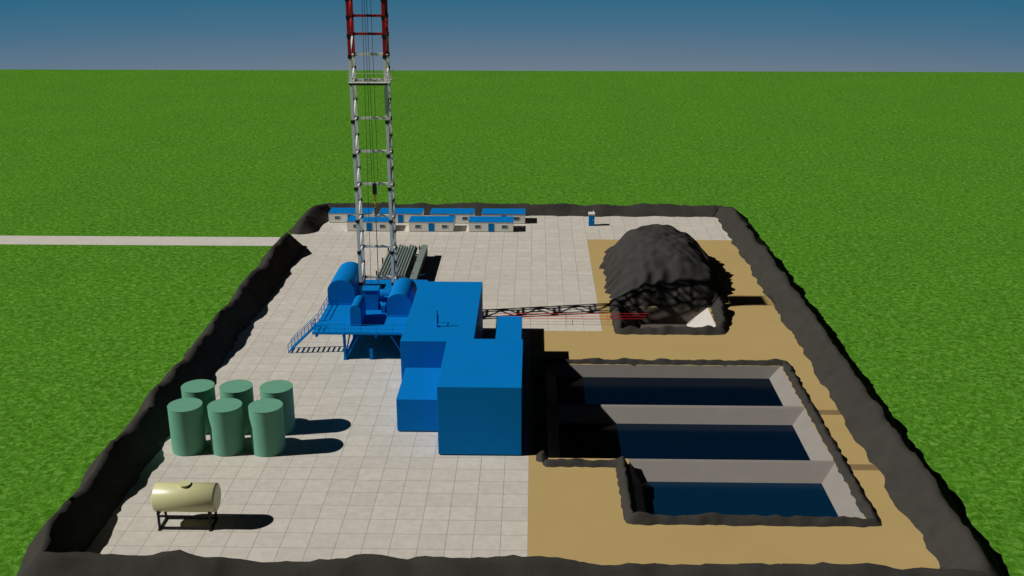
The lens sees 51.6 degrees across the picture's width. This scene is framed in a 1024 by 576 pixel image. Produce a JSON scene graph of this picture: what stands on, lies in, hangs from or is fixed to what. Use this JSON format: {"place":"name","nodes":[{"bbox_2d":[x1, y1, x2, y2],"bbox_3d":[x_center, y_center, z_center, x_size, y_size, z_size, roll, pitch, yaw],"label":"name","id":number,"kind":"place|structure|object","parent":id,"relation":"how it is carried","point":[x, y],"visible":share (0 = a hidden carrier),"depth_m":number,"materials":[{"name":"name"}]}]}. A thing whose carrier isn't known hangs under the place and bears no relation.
{"place":"outdoors","nodes":[
{"label":"outdoors","id":0,"kind":"place"},
{"bbox_2d":[0,236,295,245],"bbox_3d":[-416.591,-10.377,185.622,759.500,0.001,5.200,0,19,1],"label":"dirt road","id":1,"kind":"structure","parent":0,"point":[150,240],"depth_m":178.71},
{"bbox_2d":[86,215,731,561],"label":"concrete pad","id":2,"kind":"object","parent":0,"point":[350,470],"visible":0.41,"depth_m":107.74,"materials":[{"name":"concrete"}]},
{"bbox_2d":[151,480,220,530],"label":"fuel tank","id":3,"kind":"object","parent":2,"relation":"on","point":[183,496],"visible":1,"depth_m":91.83,"materials":[{"name":"beige metal"}]},
{"bbox_2d":[167,398,206,456],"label":"storage tank","id":4,"kind":"object","parent":2,"relation":"on","point":[187,426],"visible":1,"depth_m":105.31,"materials":[{"name":"green metal"}]},
{"bbox_2d":[181,379,215,434],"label":"storage tank","id":5,"kind":"object","parent":2,"relation":"on","point":[203,390],"visible":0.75,"depth_m":109.59,"materials":[{"name":"green metal"}]},
{"bbox_2d":[207,398,245,456],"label":"storage tank","id":6,"kind":"object","parent":2,"relation":"on","point":[226,426],"visible":1,"depth_m":105.25,"materials":[{"name":"green metal"}]},
{"bbox_2d":[219,380,253,434],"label":"storage tank","id":7,"kind":"object","parent":2,"relation":"on","point":[241,391],"visible":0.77,"depth_m":109.58,"materials":[{"name":"green metal"}]},
{"bbox_2d":[248,398,285,456],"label":"storage tank","id":8,"kind":"object","parent":2,"relation":"on","point":[266,421],"visible":1,"depth_m":105.15,"materials":[{"name":"green metal"}]},
{"bbox_2d":[259,380,295,434],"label":"storage tank","id":9,"kind":"object","parent":2,"relation":"on","point":[281,390],"visible":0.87,"depth_m":109.65,"materials":[{"name":"green metal"}]},
{"bbox_2d":[328,208,374,222],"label":"site cabin","id":10,"kind":"object","parent":2,"relation":"on","point":[339,215],"visible":0.55,"depth_m":189.27,"materials":[{"name":"white metal"}]},
{"bbox_2d":[288,0,427,359],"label":"drilling rig","id":11,"kind":"object","parent":2,"relation":"on","point":[358,304],"visible":0.98,"depth_m":133.80,"materials":[{"name":"white paint"}]},
{"bbox_2d":[346,216,389,230],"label":"site cabin","id":12,"kind":"object","parent":2,"relation":"on","point":[383,224],"visible":0.75,"depth_m":183.90,"materials":[{"name":"white metal"}]},
{"bbox_2d":[378,208,423,222],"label":"site cabin","id":13,"kind":"object","parent":2,"relation":"on","point":[403,215],"visible":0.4,"depth_m":189.16,"materials":[{"name":"white metal"}]},
{"bbox_2d":[376,244,427,279],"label":"pipe rack","id":14,"kind":"object","parent":2,"relation":"on","point":[405,256],"visible":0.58,"depth_m":160.95,"materials":[{"name":"metal"}]},
{"bbox_2d":[408,216,454,231],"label":"site cabin","id":15,"kind":"object","parent":2,"relation":"on","point":[433,223],"visible":1,"depth_m":183.73,"materials":[{"name":"white metal"}]},
{"bbox_2d":[430,208,474,222],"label":"site cabin","id":16,"kind":"object","parent":2,"relation":"on","point":[462,215],"visible":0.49,"depth_m":188.95,"materials":[{"name":"metal"}]},
{"bbox_2d":[469,216,513,231],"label":"site cabin","id":17,"kind":"object","parent":2,"relation":"on","point":[491,223],"visible":1,"depth_m":183.50,"materials":[{"name":"white metal"}]},
{"bbox_2d":[482,208,524,223],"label":"site cabin","id":18,"kind":"object","parent":2,"relation":"on","point":[518,215],"visible":0.47,"depth_m":188.71,"materials":[{"name":"metal"}]},
{"bbox_2d":[499,313,648,324],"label":"flow line","id":19,"kind":"object","parent":2,"relation":"on","point":[573,313],"visible":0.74,"depth_m":142.35,"materials":[{"name":"red paint"}]},
{"bbox_2d":[588,210,594,225],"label":"portable toilet","id":20,"kind":"object","parent":2,"relation":"on","point":[591,218],"visible":1,"depth_m":187.04,"materials":[{"name":"blue paint"}]},
{"bbox_2d":[396,368,440,431],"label":"mud tank house","id":21,"kind":"structure","parent":0,"point":[416,402],"depth_m":110.55,"materials":[{"name":"blue paint"}]},
{"bbox_2d":[400,281,482,377],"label":"pump house","id":22,"kind":"structure","parent":0,"point":[440,313],"depth_m":122.98,"materials":[{"name":"blue paint"}]},
{"bbox_2d":[437,339,522,454],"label":"generator house","id":23,"kind":"structure","parent":0,"point":[480,397],"depth_m":105.18,"materials":[{"name":"blue paint"}]},
{"bbox_2d":[495,316,521,338],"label":"shaker house","id":24,"kind":"structure","parent":0,"point":[508,327],"depth_m":125.84,"materials":[{"name":"blue paint"}]},
{"bbox_2d":[0,69,1023,575],"bbox_3d":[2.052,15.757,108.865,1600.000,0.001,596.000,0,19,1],"label":"grass field","id":25,"kind":"structure","parent":0,"point":[882,213],"depth_m":210.34,"materials":[{"name":"green plant"}]},
{"bbox_2d":[16,202,1004,575],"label":"dirt berm","id":26,"kind":"structure","parent":25,"relation":"on","point":[916,490],"depth_m":98.39,"materials":[{"name":"grey soil"}]},
{"bbox_2d":[0,0,1023,71],"label":"sky","id":27,"kind":"structure","parent":0,"point":[428,35],"materials":[{"name":"blue"}]},
{"bbox_2d":[528,239,939,569],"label":"sand ground","id":28,"kind":"structure","parent":0,"point":[575,513],"depth_m":98.27,"materials":[{"name":"beige sand"}]},
{"bbox_2d":[599,224,727,310],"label":"cuttings pile","id":29,"kind":"object","parent":28,"relation":"on","point":[645,267],"visible":0.99,"depth_m":151.43,"materials":[{"name":"grey soil"}]},
{"bbox_2d":[608,294,730,334],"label":"waste pit berm","id":30,"kind":"structure","parent":28,"relation":"on","point":[719,316],"depth_m":138.04,"materials":[{"name":"grey soil"}]},
{"bbox_2d":[624,307,715,327],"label":"waste pit basin","id":31,"kind":"object","parent":28,"relation":"in","point":[657,317],"visible":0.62,"depth_m":146.94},
{"bbox_2d":[546,364,803,408],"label":"mud pit basin","id":32,"kind":"object","parent":28,"relation":"in","point":[783,387],"visible":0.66,"depth_m":127.56,"materials":[{"name":"concrete"}]},
{"bbox_2d":[556,377,782,405],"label":"pit water","id":33,"kind":"structure","parent":32,"relation":"in","point":[670,391],"depth_m":123.86,"materials":[{"name":"blue liquid"}]},
{"bbox_2d":[546,406,834,462],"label":"mud pit basin","id":34,"kind":"object","parent":28,"relation":"in","point":[799,420],"visible":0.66,"depth_m":115.94,"materials":[{"name":"concrete"}]},
{"bbox_2d":[558,423,809,459],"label":"pit water","id":35,"kind":"structure","parent":34,"relation":"in","point":[682,441],"depth_m":111.80,"materials":[{"name":"blue liquid"}]},
{"bbox_2d":[534,358,881,527],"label":"pit berm","id":36,"kind":"structure","parent":28,"relation":"on","point":[632,515],"depth_m":103.61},
{"bbox_2d":[629,461,864,517],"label":"mud pit basin","id":37,"kind":"object","parent":28,"relation":"in","point":[828,476],"visible":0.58,"depth_m":103.90,"materials":[{"name":"concrete"}]},
{"bbox_2d":[641,482,838,516],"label":"pit water","id":38,"kind":"structure","parent":37,"relation":"in","point":[733,498],"depth_m":100.46,"materials":[{"name":"blue liquid"}]},
{"bbox_2d":[818,410,841,414],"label":"wet ground strip","id":39,"kind":"object","parent":28,"relation":"on","point":[829,412],"visible":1,"depth_m":115.28,"materials":[{"name":"beige sand"}]},
{"bbox_2d":[849,464,878,469],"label":"wet ground strip","id":40,"kind":"object","parent":28,"relation":"on","point":[863,467],"visible":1,"depth_m":103.53,"materials":[{"name":"beige sand"}]}
]}

